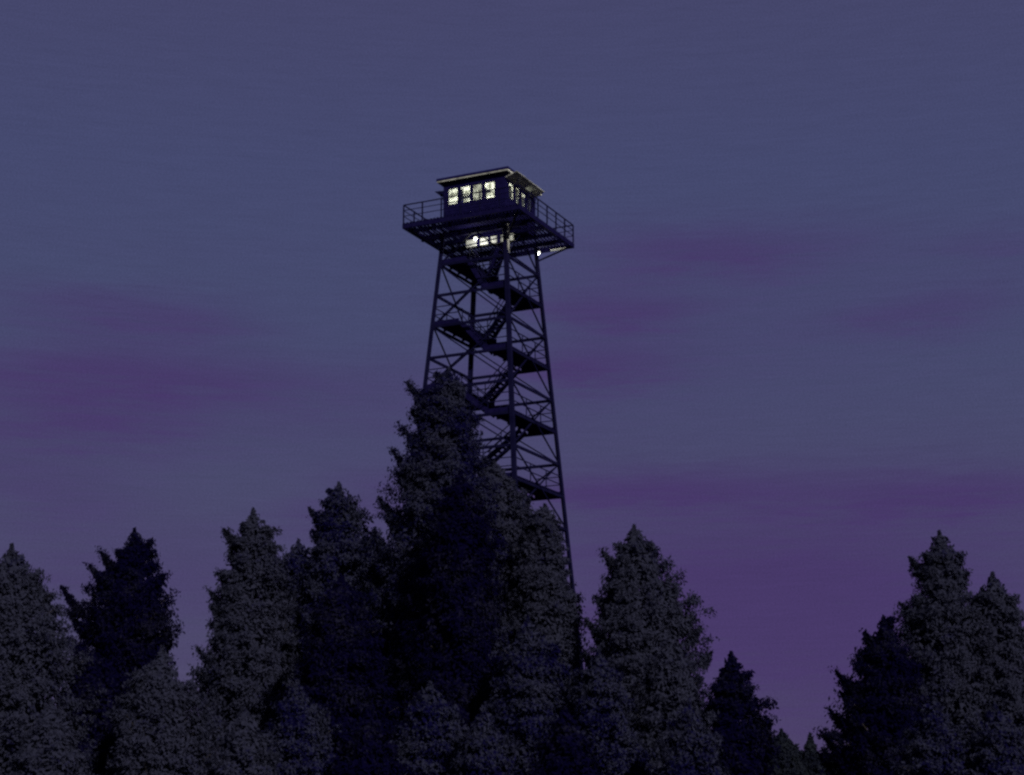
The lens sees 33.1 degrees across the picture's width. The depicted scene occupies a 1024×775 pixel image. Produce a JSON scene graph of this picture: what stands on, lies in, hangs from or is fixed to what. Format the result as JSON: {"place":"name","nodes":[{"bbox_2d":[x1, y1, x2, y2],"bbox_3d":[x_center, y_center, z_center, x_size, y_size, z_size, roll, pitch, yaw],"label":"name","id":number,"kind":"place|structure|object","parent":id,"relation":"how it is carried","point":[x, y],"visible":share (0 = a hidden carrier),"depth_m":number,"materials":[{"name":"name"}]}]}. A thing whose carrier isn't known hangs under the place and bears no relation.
{"place":"outdoors","nodes":[
{"label":"outdoors","id":0,"kind":"place"},
{"bbox_2d":[0,0,1023,752],"label":"sky","id":1,"kind":"structure","parent":0,"point":[784,314],"materials":[{"name":"purple"}]},
{"bbox_3d":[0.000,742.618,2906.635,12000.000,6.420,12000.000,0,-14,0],"label":"ground","id":2,"kind":"structure","parent":0,"visible":0},
{"bbox_2d":[1,699,102,774],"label":"conifer tree","id":3,"kind":"object","parent":2,"relation":"on","point":[48,744],"visible":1,"depth_m":67.96,"materials":[{"name":"green plant"}]},
{"bbox_2d":[0,543,120,774],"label":"conifer tree","id":4,"kind":"object","parent":2,"relation":"on","point":[27,653],"visible":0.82,"depth_m":78.08,"materials":[{"name":"green plant"}]},
{"bbox_2d":[56,527,184,707],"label":"conifer tree","id":5,"kind":"object","parent":2,"relation":"on","point":[130,612],"visible":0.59,"depth_m":90.71,"materials":[{"name":"green plant"}]},
{"bbox_2d":[100,645,222,774],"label":"conifer tree","id":6,"kind":"object","parent":2,"relation":"on","point":[153,728],"visible":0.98,"depth_m":73.61,"materials":[{"name":"green plant"}]},
{"bbox_2d":[201,706,285,774],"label":"conifer tree","id":7,"kind":"object","parent":2,"relation":"on","point":[242,751],"visible":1,"depth_m":67.87,"materials":[{"name":"green plant"}]},
{"bbox_2d":[186,507,302,762],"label":"conifer tree","id":8,"kind":"object","parent":2,"relation":"on","point":[248,623],"visible":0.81,"depth_m":86.38,"materials":[{"name":"green plant"}]},
{"bbox_2d":[275,538,311,683],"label":"conifer tree","id":9,"kind":"object","parent":2,"relation":"on","point":[296,554],"visible":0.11,"depth_m":90.47,"materials":[{"name":"green plant"}]},
{"bbox_2d":[261,679,342,774],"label":"conifer tree","id":10,"kind":"object","parent":2,"relation":"on","point":[298,730],"visible":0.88,"depth_m":69.83,"materials":[{"name":"green plant"}]},
{"bbox_2d":[278,573,408,763],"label":"conifer tree","id":11,"kind":"object","parent":2,"relation":"on","point":[341,645],"visible":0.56,"depth_m":78.08,"materials":[{"name":"green plant"}]},
{"bbox_2d":[287,481,399,698],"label":"conifer tree","id":12,"kind":"object","parent":2,"relation":"on","point":[335,551],"visible":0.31,"depth_m":89.36,"materials":[{"name":"green plant"}]},
{"bbox_2d":[359,526,392,601],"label":"conifer tree","id":13,"kind":"object","parent":2,"relation":"on","point":[377,549],"visible":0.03,"depth_m":93.98,"materials":[{"name":"green plant"}]},
{"bbox_2d":[388,680,471,774],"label":"conifer tree","id":14,"kind":"object","parent":2,"relation":"on","point":[427,744],"visible":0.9,"depth_m":71.66,"materials":[{"name":"green plant"}]},
{"bbox_2d":[352,367,517,743],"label":"conifer tree","id":15,"kind":"object","parent":2,"relation":"on","point":[444,422],"visible":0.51,"depth_m":87.92,"materials":[{"name":"green plant"}]},
{"bbox_2d":[386,469,508,760],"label":"conifer tree","id":16,"kind":"object","parent":2,"relation":"on","point":[459,621],"visible":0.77,"depth_m":80.84,"materials":[{"name":"green plant"}]},
{"bbox_2d":[447,706,516,774],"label":"conifer tree","id":17,"kind":"object","parent":2,"relation":"on","point":[482,749],"visible":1,"depth_m":69.03,"materials":[{"name":"green plant"}]},
{"bbox_2d":[402,166,583,668],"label":"lookout tower","id":18,"kind":"structure","parent":2,"relation":"on","point":[488,209],"depth_m":105.83,"materials":[{"name":"metal"}]},
{"bbox_2d":[447,187,457,205],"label":"window","id":19,"kind":"structure","parent":18,"relation":"in","point":[450,191],"depth_m":107.10,"materials":[{"name":"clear glass"}]},
{"bbox_2d":[460,185,470,202],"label":"window","id":20,"kind":"structure","parent":18,"relation":"in","point":[464,191],"depth_m":106.71,"materials":[{"name":"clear glass"}]},
{"bbox_2d":[472,183,481,201],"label":"window","id":21,"kind":"structure","parent":18,"relation":"in","point":[476,187],"depth_m":106.40,"materials":[{"name":"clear glass"}]},
{"bbox_2d":[484,180,494,198],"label":"window","id":22,"kind":"structure","parent":18,"relation":"in","point":[490,184],"depth_m":106.01,"materials":[{"name":"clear glass"}]},
{"bbox_2d":[509,181,514,201],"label":"window","id":23,"kind":"structure","parent":18,"relation":"in","point":[510,188],"depth_m":106.39,"materials":[{"name":"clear glass"}]},
{"bbox_2d":[515,186,520,204],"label":"window","id":24,"kind":"structure","parent":18,"relation":"in","point":[516,193],"depth_m":107.15,"materials":[{"name":"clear glass"}]},
{"bbox_2d":[521,190,526,208],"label":"window","id":25,"kind":"structure","parent":18,"relation":"in","point":[522,201],"depth_m":107.92,"materials":[{"name":"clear glass"}]},
{"bbox_2d":[527,195,532,212],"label":"window","id":26,"kind":"structure","parent":18,"relation":"in","point":[527,195],"depth_m":108.74,"materials":[{"name":"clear glass"}]},
{"bbox_2d":[469,615,573,774],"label":"conifer tree","id":27,"kind":"object","parent":2,"relation":"on","point":[523,709],"visible":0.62,"depth_m":75.83,"materials":[{"name":"green plant"}]},
{"bbox_2d":[476,459,585,700],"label":"conifer tree","id":28,"kind":"object","parent":2,"relation":"on","point":[515,508],"visible":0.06,"depth_m":89.93,"materials":[{"name":"green plant"}]},
{"bbox_2d":[492,503,585,769],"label":"conifer tree","id":29,"kind":"object","parent":2,"relation":"on","point":[552,610],"visible":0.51,"depth_m":86.23,"materials":[{"name":"green plant"}]},
{"bbox_2d":[553,649,656,774],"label":"conifer tree","id":30,"kind":"object","parent":2,"relation":"on","point":[597,711],"visible":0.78,"depth_m":73.69,"materials":[{"name":"green plant"}]},
{"bbox_2d":[564,523,719,730],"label":"conifer tree","id":31,"kind":"object","parent":2,"relation":"on","point":[635,624],"visible":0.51,"depth_m":82.62,"materials":[{"name":"green plant"}]},
{"bbox_2d":[627,630,731,774],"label":"conifer tree","id":32,"kind":"object","parent":2,"relation":"on","point":[665,691],"visible":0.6,"depth_m":75.19,"materials":[{"name":"green plant"}]},
{"bbox_2d":[649,698,725,774],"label":"conifer tree","id":33,"kind":"object","parent":2,"relation":"on","point":[690,747],"visible":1,"depth_m":68.99,"materials":[{"name":"green plant"}]},
{"bbox_2d":[704,650,782,774],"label":"conifer tree","id":34,"kind":"object","parent":2,"relation":"on","point":[744,746],"visible":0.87,"depth_m":77.92,"materials":[{"name":"green plant"}]},
{"bbox_2d":[768,743,787,774],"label":"conifer tree","id":35,"kind":"object","parent":2,"relation":"on","point":[775,759],"visible":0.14,"depth_m":159.81,"materials":[{"name":"green plant"}]},
{"bbox_2d":[764,728,804,774],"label":"conifer tree","id":36,"kind":"object","parent":2,"relation":"on","point":[790,756],"visible":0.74,"depth_m":160.11,"materials":[{"name":"green plant"}]},
{"bbox_2d":[798,732,818,774],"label":"conifer tree","id":37,"kind":"object","parent":2,"relation":"on","point":[809,747],"visible":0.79,"depth_m":165.04,"materials":[{"name":"green plant"}]},
{"bbox_2d":[800,755,833,774],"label":"conifer tree","id":38,"kind":"object","parent":2,"relation":"on","point":[817,767],"visible":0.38,"depth_m":163.75,"materials":[{"name":"green plant"}]},
{"bbox_2d":[812,614,929,774],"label":"conifer tree","id":39,"kind":"object","parent":2,"relation":"on","point":[881,707],"visible":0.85,"depth_m":80.74,"materials":[{"name":"green plant"}]},
{"bbox_2d":[889,695,990,774],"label":"conifer tree","id":40,"kind":"object","parent":2,"relation":"on","point":[934,746],"visible":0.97,"depth_m":71.73,"materials":[{"name":"green plant"}]},
{"bbox_2d":[881,530,1001,774],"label":"conifer tree","id":41,"kind":"object","parent":2,"relation":"on","point":[936,630],"visible":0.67,"depth_m":84.02,"materials":[{"name":"green plant"}]},
{"bbox_2d":[949,571,1023,749],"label":"conifer tree","id":42,"kind":"object","parent":2,"relation":"on","point":[1005,619],"visible":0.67,"depth_m":83.25,"materials":[{"name":"green plant"}]},
{"bbox_2d":[957,701,1023,774],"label":"conifer tree","id":43,"kind":"object","parent":2,"relation":"on","point":[997,748],"visible":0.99,"depth_m":70.86,"materials":[{"name":"green plant"}]}
]}

